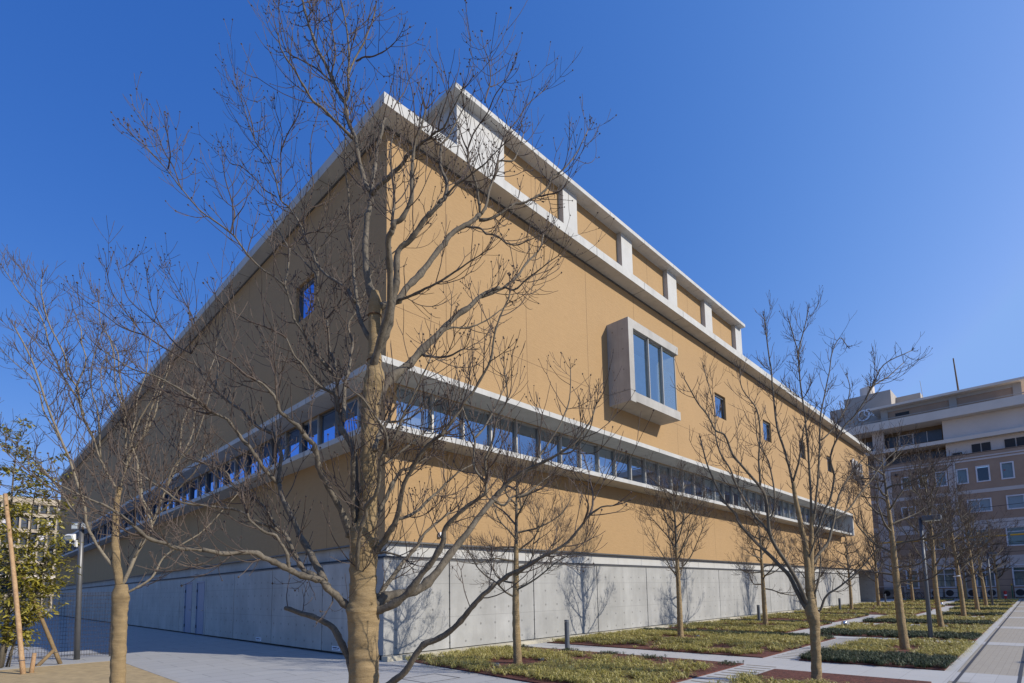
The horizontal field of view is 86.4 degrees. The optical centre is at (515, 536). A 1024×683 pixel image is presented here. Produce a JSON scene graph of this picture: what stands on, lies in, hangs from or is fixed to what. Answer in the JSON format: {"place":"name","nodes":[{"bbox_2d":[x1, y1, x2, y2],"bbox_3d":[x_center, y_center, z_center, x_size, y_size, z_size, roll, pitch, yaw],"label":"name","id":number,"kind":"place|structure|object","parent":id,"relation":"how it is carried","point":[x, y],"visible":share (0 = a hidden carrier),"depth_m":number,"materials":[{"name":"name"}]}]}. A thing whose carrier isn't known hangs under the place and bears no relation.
{"place":"outdoors","nodes":[
{"label":"outdoors","id":0,"kind":"place"},
{"bbox_2d":[0,549,32,593],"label":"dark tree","id":1,"kind":"object","parent":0,"point":[2,576],"visible":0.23,"depth_m":64.68,"materials":[{"name":"green plant"}]},
{"bbox_2d":[0,495,59,609],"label":"office block","id":2,"kind":"structure","parent":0,"point":[19,522],"depth_m":99.60,"materials":[{"name":"white concrete"}]},
{"bbox_2d":[0,661,177,682],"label":"sand ground","id":3,"kind":"structure","parent":0,"point":[95,672],"depth_m":11.44,"materials":[{"name":"sand"}]},
{"bbox_2d":[3,493,36,673],"bbox_3d":[-11.273,1.006,12.419,1.626,4.131,0.338,-4,-7,28],"label":"tree stake","id":4,"kind":"object","parent":3,"relation":"on","point":[21,656],"visible":0.98,"depth_m":12.18,"materials":[{"name":"brown wood"}]},
{"bbox_2d":[14,554,62,665],"bbox_3d":[-11.633,1.808,13.257,1.080,2.744,0.354,3,-7,-38],"label":"tree stake","id":5,"kind":"object","parent":3,"relation":"on","point":[54,651],"visible":0.78,"depth_m":13.38,"materials":[{"name":"brown wood"}]},
{"bbox_2d":[0,414,83,667],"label":"evergreen tree","id":6,"kind":"object","parent":3,"relation":"on","point":[27,614],"visible":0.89,"depth_m":13.25,"materials":[{"name":"green plant"}]},
{"bbox_2d":[0,245,254,682],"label":"wrapped tree","id":7,"kind":"object","parent":3,"relation":"on","point":[120,596],"visible":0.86,"depth_m":7.16,"materials":[{"name":"brown plant"}]},
{"bbox_2d":[0,0,653,682],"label":"wrapped tree","id":8,"kind":"object","parent":3,"relation":"on","point":[364,606],"visible":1,"depth_m":4.10,"materials":[{"name":"brown plant"}]},
{"bbox_2d":[0,613,528,682],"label":"plaza pavement","id":9,"kind":"structure","parent":0,"point":[192,658],"depth_m":14.12,"materials":[{"name":"grey concrete"}]},
{"bbox_2d":[0,592,111,661],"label":"fence","id":10,"kind":"object","parent":9,"relation":"on","point":[83,615],"visible":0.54,"depth_m":14.85,"materials":[{"name":"metal"}]},
{"bbox_2d":[64,522,91,659],"bbox_3d":[-11.687,1.466,14.553,0.610,3.676,0.447,-1,-6,0],"label":"floodlight pole","id":11,"kind":"object","parent":9,"relation":"on","point":[77,631],"visible":0.78,"depth_m":14.53,"materials":[{"name":"metal"}]},
{"bbox_2d":[0,0,1023,499],"label":"sky","id":12,"kind":"structure","parent":0,"point":[869,152],"materials":[{"name":"blue"}]},
{"bbox_2d":[11,600,1013,682],"bbox_3d":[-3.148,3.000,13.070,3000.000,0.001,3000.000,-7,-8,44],"label":"ground","id":13,"kind":"structure","parent":0,"point":[459,671],"depth_m":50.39,"materials":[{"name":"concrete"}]},
{"bbox_2d":[126,660,190,682],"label":"kerb strip","id":14,"kind":"object","parent":13,"relation":"on","point":[173,678],"depth_m":11.44,"materials":[{"name":"concrete"}]},
{"bbox_2d":[49,83,875,661],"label":"tan building","id":15,"kind":"structure","parent":13,"relation":"on","point":[639,305],"depth_m":19.87,"materials":[{"name":"tan stucco"},{"name":"concrete"}]},
{"bbox_2d":[183,582,192,632],"bbox_3d":[-14.436,3.139,24.072,1.040,2.200,0.088,-7,-8,44],"label":"service door","id":16,"kind":"structure","parent":15,"relation":"in","point":[188,587],"depth_m":24.13,"materials":[{"name":"grey metal"}]},
{"bbox_2d":[195,581,204,634],"bbox_3d":[-13.237,2.997,22.882,1.050,2.200,0.125,-7,-8,44],"label":"service door","id":17,"kind":"structure","parent":15,"relation":"in","point":[200,591],"depth_m":22.95,"materials":[{"name":"grey metal"}]},
{"bbox_2d":[200,472,208,494],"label":"ribbon window","id":18,"kind":"structure","parent":15,"relation":"in","point":[206,477],"depth_m":23.68,"materials":[{"name":"glass"}]},
{"bbox_2d":[208,468,217,491],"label":"ribbon window","id":19,"kind":"structure","parent":15,"relation":"in","point":[210,473],"depth_m":23.23,"materials":[{"name":"glass"}]},
{"bbox_2d":[227,458,237,483],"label":"ribbon window","id":20,"kind":"structure","parent":15,"relation":"in","point":[234,466],"depth_m":21.51,"materials":[{"name":"glass"}]},
{"bbox_2d":[237,452,249,479],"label":"ribbon window","id":21,"kind":"structure","parent":15,"relation":"in","point":[242,460],"depth_m":20.77,"materials":[{"name":"glass"}]},
{"bbox_2d":[248,447,261,474],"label":"ribbon window","id":22,"kind":"structure","parent":15,"relation":"in","point":[252,470],"depth_m":19.99,"materials":[{"name":"glass"}]},
{"bbox_2d":[261,439,274,467],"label":"ribbon window","id":23,"kind":"structure","parent":15,"relation":"in","point":[266,452],"depth_m":19.09,"materials":[{"name":"glass"}]},
{"bbox_2d":[274,432,288,461],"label":"ribbon window","id":24,"kind":"structure","parent":15,"relation":"in","point":[286,435],"depth_m":18.00,"materials":[{"name":"glass"}]},
{"bbox_2d":[288,423,304,457],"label":"ribbon window","id":25,"kind":"structure","parent":15,"relation":"in","point":[293,433],"depth_m":17.55,"materials":[{"name":"glass"}]},
{"bbox_2d":[299,277,313,321],"bbox_3d":[-6.674,-7.589,17.583,1.290,1.260,0.060,-7,-8,44],"label":"small window","id":26,"kind":"structure","parent":15,"relation":"in","point":[302,309],"depth_m":17.77,"materials":[{"name":"glass"}]},
{"bbox_2d":[304,415,321,450],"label":"ribbon window","id":27,"kind":"structure","parent":15,"relation":"in","point":[316,424],"depth_m":16.61,"materials":[{"name":"glass"}]},
{"bbox_2d":[321,407,341,443],"bbox_3d":[-5.372,-3.010,15.845,1.165,1.355,0.120,-7,-8,44],"label":"ribbon window","id":28,"kind":"structure","parent":15,"relation":"in","point":[329,418],"depth_m":15.97,"materials":[{"name":"glass"}]},
{"bbox_2d":[341,395,361,432],"bbox_3d":[-4.593,-3.101,15.088,1.165,1.355,0.120,-7,-8,44],"label":"ribbon window","id":29,"kind":"structure","parent":15,"relation":"in","point":[355,410],"depth_m":15.01,"materials":[{"name":"glass"}]},
{"bbox_2d":[396,385,429,429],"bbox_3d":[-2.815,-3.211,14.321,0.210,1.355,1.380,-7,-8,44],"label":"ribbon window","id":30,"kind":"structure","parent":15,"relation":"in","point":[416,420],"depth_m":14.53,"materials":[{"name":"glass"}]},
{"bbox_2d":[429,394,460,432],"bbox_3d":[-1.919,-3.142,15.170,0.120,1.355,1.090,-7,-8,44],"label":"ribbon window","id":31,"kind":"structure","parent":15,"relation":"in","point":[433,397],"depth_m":14.81,"materials":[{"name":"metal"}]},
{"bbox_2d":[460,405,489,439],"bbox_3d":[-1.157,-3.078,15.947,0.120,1.355,1.090,-7,-8,44],"label":"ribbon window","id":32,"kind":"structure","parent":15,"relation":"in","point":[467,407],"depth_m":15.62,"materials":[{"name":"metal"}]},
{"bbox_2d":[488,412,514,446],"bbox_3d":[-0.395,-3.015,16.723,0.120,1.355,1.090,-7,-8,44],"label":"ribbon window","id":33,"kind":"structure","parent":15,"relation":"in","point":[489,426],"depth_m":16.36,"materials":[{"name":"metal"}]},
{"bbox_2d":[513,420,537,452],"bbox_3d":[0.367,-2.951,17.500,0.120,1.355,1.090,-7,-8,44],"label":"window frame","id":34,"kind":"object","parent":15,"relation":"in","point":[515,426],"depth_m":17.15,"materials":[{"name":"metal"}]},
{"bbox_2d":[577,439,596,470],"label":"ribbon window","id":35,"kind":"structure","parent":15,"relation":"in","point":[586,448],"depth_m":20.00,"materials":[{"name":"glass"}]},
{"bbox_2d":[595,445,613,475],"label":"ribbon window","id":36,"kind":"structure","parent":15,"relation":"in","point":[600,455],"depth_m":20.70,"materials":[{"name":"glass"}]},
{"bbox_2d":[613,450,628,479],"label":"ribbon window","id":37,"kind":"structure","parent":15,"relation":"in","point":[624,474],"depth_m":21.43,"materials":[{"name":"glass"}]},
{"bbox_2d":[628,454,643,482],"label":"ribbon window","id":38,"kind":"structure","parent":15,"relation":"in","point":[634,467],"depth_m":22.16,"materials":[{"name":"glass"}]},
{"bbox_2d":[607,317,680,424],"bbox_3d":[4.144,-6.406,23.305,4.172,3.270,3.880,-7,-8,44],"label":"bay window","id":39,"kind":"structure","parent":15,"relation":"in","point":[625,335],"depth_m":21.32,"materials":[{"name":"concrete"}]},
{"bbox_2d":[643,459,656,485],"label":"ribbon window","id":40,"kind":"structure","parent":15,"relation":"in","point":[645,462],"depth_m":22.92,"materials":[{"name":"glass"}]},
{"bbox_2d":[656,463,669,489],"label":"ribbon window","id":41,"kind":"structure","parent":15,"relation":"in","point":[659,466],"depth_m":23.75,"materials":[{"name":"glass"}]},
{"bbox_2d":[669,466,681,491],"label":"ribbon window","id":42,"kind":"structure","parent":15,"relation":"in","point":[677,472],"depth_m":24.49,"materials":[{"name":"glass"}]},
{"bbox_2d":[681,470,692,494],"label":"ribbon window","id":43,"kind":"structure","parent":15,"relation":"in","point":[684,478],"depth_m":25.32,"materials":[{"name":"glass"}]},
{"bbox_2d":[692,473,703,496],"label":"ribbon window","id":44,"kind":"structure","parent":15,"relation":"in","point":[694,487],"depth_m":26.07,"materials":[{"name":"glass"}]},
{"bbox_2d":[703,477,713,499],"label":"ribbon window","id":45,"kind":"structure","parent":15,"relation":"in","point":[708,483],"depth_m":26.91,"materials":[{"name":"glass"}]},
{"bbox_2d":[715,394,724,419],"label":"small window","id":46,"kind":"structure","parent":15,"relation":"in","point":[717,398],"depth_m":28.73,"materials":[{"name":"glass"}]},
{"bbox_2d":[722,482,731,503],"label":"ribbon window","id":47,"kind":"structure","parent":15,"relation":"in","point":[727,490],"depth_m":28.43,"materials":[{"name":"glass"}]},
{"bbox_2d":[415,646,743,682],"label":"mulch bed","id":48,"kind":"object","parent":13,"relation":"on","point":[714,668],"visible":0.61,"depth_m":11.10,"materials":[{"name":"red plant"}]},
{"bbox_2d":[436,427,594,663],"bbox_3d":[0.142,0.189,12.134,3.300,5.290,2.825,-2,-6,9],"label":"wrapped tree","id":49,"kind":"object","parent":48,"relation":"on","point":[517,653],"visible":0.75,"depth_m":12.04,"materials":[{"name":"brown plant"}]},
{"bbox_2d":[401,645,712,682],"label":"lilyturf","id":50,"kind":"object","parent":48,"relation":"on","point":[585,673],"visible":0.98,"depth_m":10.81,"materials":[{"name":"green plant"}]},
{"bbox_2d":[547,632,835,657],"bbox_3d":[5.312,3.175,16.544,6.399,0.052,5.900,-7,-8,44],"label":"mulch bed","id":51,"kind":"object","parent":13,"relation":"on","point":[763,654],"visible":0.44,"depth_m":14.57,"materials":[{"name":"brown soil"}]},
{"bbox_2d":[617,450,721,637],"bbox_3d":[5.090,0.187,17.943,3.558,6.277,3.282,-7,-8,44],"label":"wrapped tree","id":52,"kind":"object","parent":51,"relation":"on","point":[678,573],"visible":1,"depth_m":17.54,"materials":[{"name":"brown plant"}]},
{"bbox_2d":[552,628,826,654],"bbox_3d":[5.045,3.057,16.329,6.821,0.135,5.603,-7,-8,44],"label":"lilyturf","id":53,"kind":"object","parent":51,"relation":"on","point":[755,641],"visible":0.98,"depth_m":15.65,"materials":[{"name":"green plant"}]},
{"bbox_2d":[668,621,831,632],"bbox_3d":[9.404,3.651,22.033,4.548,0.052,5.900,-7,-8,44],"label":"mulch bed","id":54,"kind":"object","parent":13,"relation":"on","point":[772,624],"visible":0.24,"depth_m":21.04,"materials":[{"name":"brown soil"}]},
{"bbox_2d":[667,619,829,631],"bbox_3d":[9.156,3.529,21.779,5.028,0.133,5.663,-7,-8,44],"label":"lilyturf","id":55,"kind":"object","parent":54,"relation":"on","point":[778,626],"visible":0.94,"depth_m":21.19,"materials":[{"name":"green plant"}]},
{"bbox_2d":[718,497,825,624],"bbox_3d":[10.427,0.982,22.215,3.830,5.343,3.745,-7,-8,44],"label":"wrapped tree","id":56,"kind":"object","parent":54,"relation":"on","point":[763,595],"visible":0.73,"depth_m":22.13,"materials":[{"name":"brown plant"}]},
{"bbox_2d":[740,614,868,621],"bbox_3d":[14.371,4.080,27.228,4.361,0.052,6.200,-7,-8,44],"label":"mulch bed","id":57,"kind":"object","parent":13,"relation":"on","point":[788,619],"visible":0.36,"depth_m":25.81,"materials":[{"name":"brown soil"}]},
{"bbox_2d":[738,612,866,620],"bbox_3d":[14.095,3.959,26.980,4.802,0.133,5.764,-7,-8,44],"label":"lilyturf","id":58,"kind":"object","parent":57,"relation":"on","point":[828,617],"visible":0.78,"depth_m":26.71,"materials":[{"name":"green plant"}]},
{"bbox_2d":[772,510,840,609],"bbox_3d":[15.018,1.373,28.166,3.196,5.592,2.536,-7,-8,44],"label":"wrapped tree","id":59,"kind":"object","parent":57,"relation":"on","point":[815,552],"visible":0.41,"depth_m":27.91,"materials":[{"name":"brown plant"}]},
{"bbox_2d":[948,600,1023,682],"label":"promenade","id":60,"kind":"structure","parent":13,"relation":"on","point":[999,659],"depth_m":12.29,"materials":[{"name":"grey concrete"}]},
{"bbox_2d":[949,599,1023,682],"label":"promenade band","id":61,"kind":"object","parent":60,"relation":"on","point":[977,678],"visible":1,"depth_m":9.26,"materials":[{"name":"white stone"}]},
{"bbox_2d":[952,599,1023,682],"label":"slot drain","id":62,"kind":"object","parent":60,"relation":"on","point":[974,658],"visible":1,"depth_m":10.81,"materials":[{"name":"black metal"}]},
{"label":"mulch bed","id":63,"kind":"structure","parent":13,"relation":"on","visible":0},
{"bbox_2d":[955,519,1023,605],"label":"wrapped tree","id":64,"kind":"object","parent":63,"relation":"on","point":[981,576],"visible":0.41,"depth_m":35.82,"materials":[{"name":"brown plant"}]},
{"bbox_2d":[507,644,743,665],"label":"mondo grass","id":65,"kind":"structure","parent":0,"point":[647,656],"depth_m":12.52,"materials":[{"name":"green plant"}]},
{"bbox_2d":[392,599,1020,682],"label":"garden path","id":66,"kind":"structure","parent":0,"point":[932,676],"depth_m":11.54,"materials":[{"name":"grey concrete"}]},
{"bbox_2d":[564,620,569,648],"bbox_3d":[1.400,2.680,14.838,0.135,0.802,0.135,-7,-8,44],"label":"bollard","id":67,"kind":"object","parent":66,"relation":"on","point":[566,630],"visible":0.95,"depth_m":14.79,"materials":[{"name":"metal"}]},
{"bbox_2d":[691,638,844,682],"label":"slatted path gap","id":68,"kind":"object","parent":66,"relation":"on","point":[841,640],"visible":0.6,"depth_m":10.64,"materials":[{"name":"grey concrete"}]},
{"bbox_2d":[738,669,931,682],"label":"mulch bed","id":69,"kind":"object","parent":66,"relation":"on","point":[781,674],"visible":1,"depth_m":9.31,"materials":[{"name":"brown soil"}]},
{"bbox_2d":[702,669,848,682],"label":"lilyturf","id":70,"kind":"object","parent":69,"relation":"on","point":[749,678],"visible":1,"depth_m":8.70,"materials":[{"name":"green plant"}]},
{"bbox_2d":[669,285,931,681],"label":"wrapped tree","id":71,"kind":"object","parent":69,"relation":"on","point":[807,602],"visible":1,"depth_m":9.25,"materials":[{"name":"brown plant"}]},
{"bbox_2d":[792,610,931,614],"bbox_3d":[20.087,4.437,31.835,6.074,0.052,6.000,-7,-8,44],"label":"mulch bed","id":72,"kind":"object","parent":66,"relation":"on","point":[873,613],"visible":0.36,"depth_m":29.65,"materials":[{"name":"brown soil"}]},
{"bbox_2d":[818,524,873,609],"bbox_3d":[20.556,1.848,33.872,3.236,5.581,3.839,-7,-8,44],"label":"wrapped tree","id":73,"kind":"object","parent":72,"relation":"on","point":[848,583],"visible":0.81,"depth_m":33.64,"materials":[{"name":"brown plant"}]},
{"bbox_2d":[793,608,925,613],"bbox_3d":[19.815,4.316,31.598,6.488,0.135,5.640,-7,-8,44],"label":"lilyturf","id":74,"kind":"object","parent":72,"relation":"on","point":[885,611],"visible":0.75,"depth_m":31.02,"materials":[{"name":"green plant"}]},
{"bbox_2d":[836,606,944,609],"bbox_3d":[25.054,4.866,37.031,5.887,0.052,6.000,-7,-8,44],"label":"mulch bed","id":75,"kind":"object","parent":66,"relation":"on","point":[891,607],"visible":0.2,"depth_m":35.76,"materials":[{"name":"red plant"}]},
{"bbox_2d":[848,519,890,605],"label":"wrapped tree","id":76,"kind":"object","parent":75,"relation":"on","point":[876,576],"visible":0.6,"depth_m":38.18,"materials":[{"name":"brown plant"}]},
{"bbox_2d":[830,604,942,608],"bbox_3d":[24.923,4.758,36.936,6.285,0.133,5.342,-7,-8,44],"label":"lilyturf","id":77,"kind":"object","parent":75,"relation":"on","point":[885,606],"visible":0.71,"depth_m":36.44,"materials":[{"name":"green plant"}]},
{"bbox_2d":[873,541,917,585],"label":"wrapped tree","id":78,"kind":"object","parent":66,"relation":"on","point":[891,565],"visible":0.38,"depth_m":45.57,"materials":[{"name":"brown plant"}]},
{"bbox_2d":[986,552,996,604],"bbox_3d":[31.267,2.825,35.594,0.558,3.555,0.340,-7,-8,44],"label":"street lamp","id":79,"kind":"object","parent":66,"relation":"on","point":[989,575],"visible":0.92,"depth_m":35.68,"materials":[{"name":"grey metal"}]},
{"bbox_2d":[640,627,834,638],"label":"mondo grass","id":80,"kind":"structure","parent":0,"point":[827,636],"depth_m":18.03,"materials":[{"name":"green plant"}]},
{"bbox_2d":[720,618,832,623],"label":"mondo grass","id":81,"kind":"structure","parent":0,"point":[749,619],"depth_m":23.64,"materials":[{"name":"plant"}]},
{"bbox_2d":[798,639,967,670],"bbox_3d":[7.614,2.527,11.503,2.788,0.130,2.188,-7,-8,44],"label":"mondo grass","id":82,"kind":"structure","parent":0,"point":[915,659],"depth_m":11.16,"materials":[{"name":"green plant"}]},
{"bbox_2d":[795,418,988,649],"bbox_3d":[9.461,-0.097,13.668,3.211,5.825,3.545,0,-6,-10],"label":"wrapped tree","id":83,"kind":"object","parent":82,"relation":"on","point":[901,623],"visible":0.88,"depth_m":13.34,"materials":[{"name":"brown plant"}]},
{"bbox_2d":[825,637,976,655],"bbox_3d":[9.668,2.696,13.584,2.904,0.134,4.431,-7,-8,44],"label":"lilyturf","id":84,"kind":"object","parent":82,"relation":"on","point":[957,647],"visible":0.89,"depth_m":13.33,"materials":[{"name":"green plant"}]},
{"bbox_2d":[854,602,934,604],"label":"lilyturf","id":85,"kind":"object","parent":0,"point":[886,603],"visible":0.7,"depth_m":41.97,"materials":[{"name":"plant"}]},
{"bbox_2d":[820,624,988,640],"bbox_3d":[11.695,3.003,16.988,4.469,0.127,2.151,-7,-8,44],"label":"mondo grass","id":86,"kind":"structure","parent":0,"point":[911,633],"depth_m":16.58,"materials":[{"name":"green plant"}]},
{"bbox_2d":[825,621,991,632],"bbox_3d":[13.705,3.169,19.036,4.593,0.133,4.542,-7,-8,44],"label":"lilyturf","id":87,"kind":"object","parent":86,"relation":"on","point":[962,627],"visible":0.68,"depth_m":18.75,"materials":[{"name":"green plant"}]},
{"bbox_2d":[880,437,978,627],"bbox_3d":[14.304,-0.153,19.294,3.810,6.885,2.635,2,-6,-27],"label":"wrapped tree","id":88,"kind":"object","parent":86,"relation":"on","point":[940,621],"visible":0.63,"depth_m":19.24,"materials":[{"name":"brown plant"}]},
{"bbox_2d":[918,514,941,638],"bbox_3d":[12.009,1.176,15.610,0.558,3.555,0.340,-7,-8,44],"label":"street lamp","id":89,"kind":"object","parent":86,"relation":"on","point":[926,591],"visible":0.77,"depth_m":15.69,"materials":[{"name":"grey metal"}]},
{"bbox_2d":[897,548,931,600],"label":"wrapped tree","id":90,"kind":"object","parent":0,"point":[911,587],"visible":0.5,"depth_m":48.56,"materials":[{"name":"brown plant"}]},
{"bbox_2d":[830,358,1023,597],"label":"brown building","id":91,"kind":"structure","parent":0,"point":[983,425],"depth_m":57.78,"materials":[{"name":"tile"}]},
{"bbox_2d":[936,568,956,587],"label":"window","id":92,"kind":"structure","parent":91,"relation":"in","point":[945,574],"depth_m":57.76,"materials":[{"name":"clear glass"}]},
{"bbox_2d":[956,468,968,484],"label":"window","id":93,"kind":"structure","parent":91,"relation":"in","point":[963,473],"depth_m":57.37,"materials":[{"name":"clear glass"}]},
{"bbox_2d":[967,498,992,512],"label":"window","id":94,"kind":"structure","parent":91,"relation":"in","point":[986,502],"depth_m":56.12,"materials":[{"name":"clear glass"}]},
{"bbox_2d":[975,465,990,481],"bbox_3d":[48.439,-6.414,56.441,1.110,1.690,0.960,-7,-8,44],"label":"window","id":95,"kind":"structure","parent":91,"relation":"in","point":[982,474],"depth_m":56.66,"materials":[{"name":"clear glass"}]},
{"bbox_2d":[975,566,995,586],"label":"window","id":96,"kind":"structure","parent":91,"relation":"in","point":[978,581],"depth_m":55.51,"materials":[{"name":"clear glass"}]},
{"bbox_2d":[1000,461,1014,479],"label":"window","id":97,"kind":"structure","parent":91,"relation":"in","point":[1009,473],"depth_m":54.92,"materials":[{"name":"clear glass"}]},
{"bbox_2d":[1005,524,1023,545],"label":"window","id":98,"kind":"structure","parent":91,"relation":"in","point":[1015,538],"depth_m":54.21,"materials":[{"name":"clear glass"}]},
{"bbox_2d":[1006,494,1023,509],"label":"window","id":99,"kind":"structure","parent":91,"relation":"in","point":[1018,498],"depth_m":54.38,"materials":[{"name":"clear glass"}]},
{"bbox_2d":[1011,564,1023,585],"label":"window","id":100,"kind":"structure","parent":91,"relation":"in","point":[1017,573],"depth_m":53.89,"materials":[{"name":"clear glass"}]},
{"bbox_2d":[862,617,998,625],"bbox_3d":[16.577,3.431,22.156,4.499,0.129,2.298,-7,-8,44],"label":"mondo grass","id":101,"kind":"structure","parent":0,"point":[934,621],"depth_m":21.66,"materials":[{"name":"green plant"}]},
{"bbox_2d":[867,614,1002,621],"bbox_3d":[18.695,3.598,24.241,4.609,0.134,4.820,-7,-8,44],"label":"lilyturf","id":102,"kind":"object","parent":101,"relation":"on","point":[968,617],"visible":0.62,"depth_m":23.88,"materials":[{"name":"green plant"}]},
{"bbox_2d":[896,479,1022,615],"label":"wrapped tree","id":103,"kind":"object","parent":101,"relation":"on","point":[960,586],"visible":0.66,"depth_m":24.86,"materials":[{"name":"brown plant"}]},
{"bbox_2d":[927,492,1012,610],"bbox_3d":[25.425,0.812,30.133,3.056,6.714,3.769,0,-6,-11],"label":"wrapped tree","id":104,"kind":"object","parent":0,"point":[975,594],"visible":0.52,"depth_m":30.41,"materials":[{"name":"brown plant"}]},
{"bbox_2d":[942,611,1005,615],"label":"mondo grass","id":105,"kind":"structure","parent":0,"point":[971,613],"depth_m":26.48,"materials":[{"name":"green plant"}]},
{"bbox_2d":[942,609,1006,613],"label":"lilyturf","id":106,"kind":"object","parent":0,"point":[976,610],"visible":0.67,"depth_m":28.62,"materials":[{"name":"green plant"}]},
{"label":"mulch bed","id":107,"kind":"structure","parent":0,"visible":0},
{"bbox_2d":[942,541,984,598],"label":"wrapped tree","id":108,"kind":"object","parent":107,"relation":"on","point":[964,584],"visible":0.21,"depth_m":50.55,"materials":[{"name":"brown plant"}]},
{"bbox_2d":[971,529,1018,598],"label":"wrapped tree","id":109,"kind":"object","parent":107,"relation":"on","point":[995,571],"visible":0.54,"depth_m":48.32,"materials":[{"name":"brown plant"}]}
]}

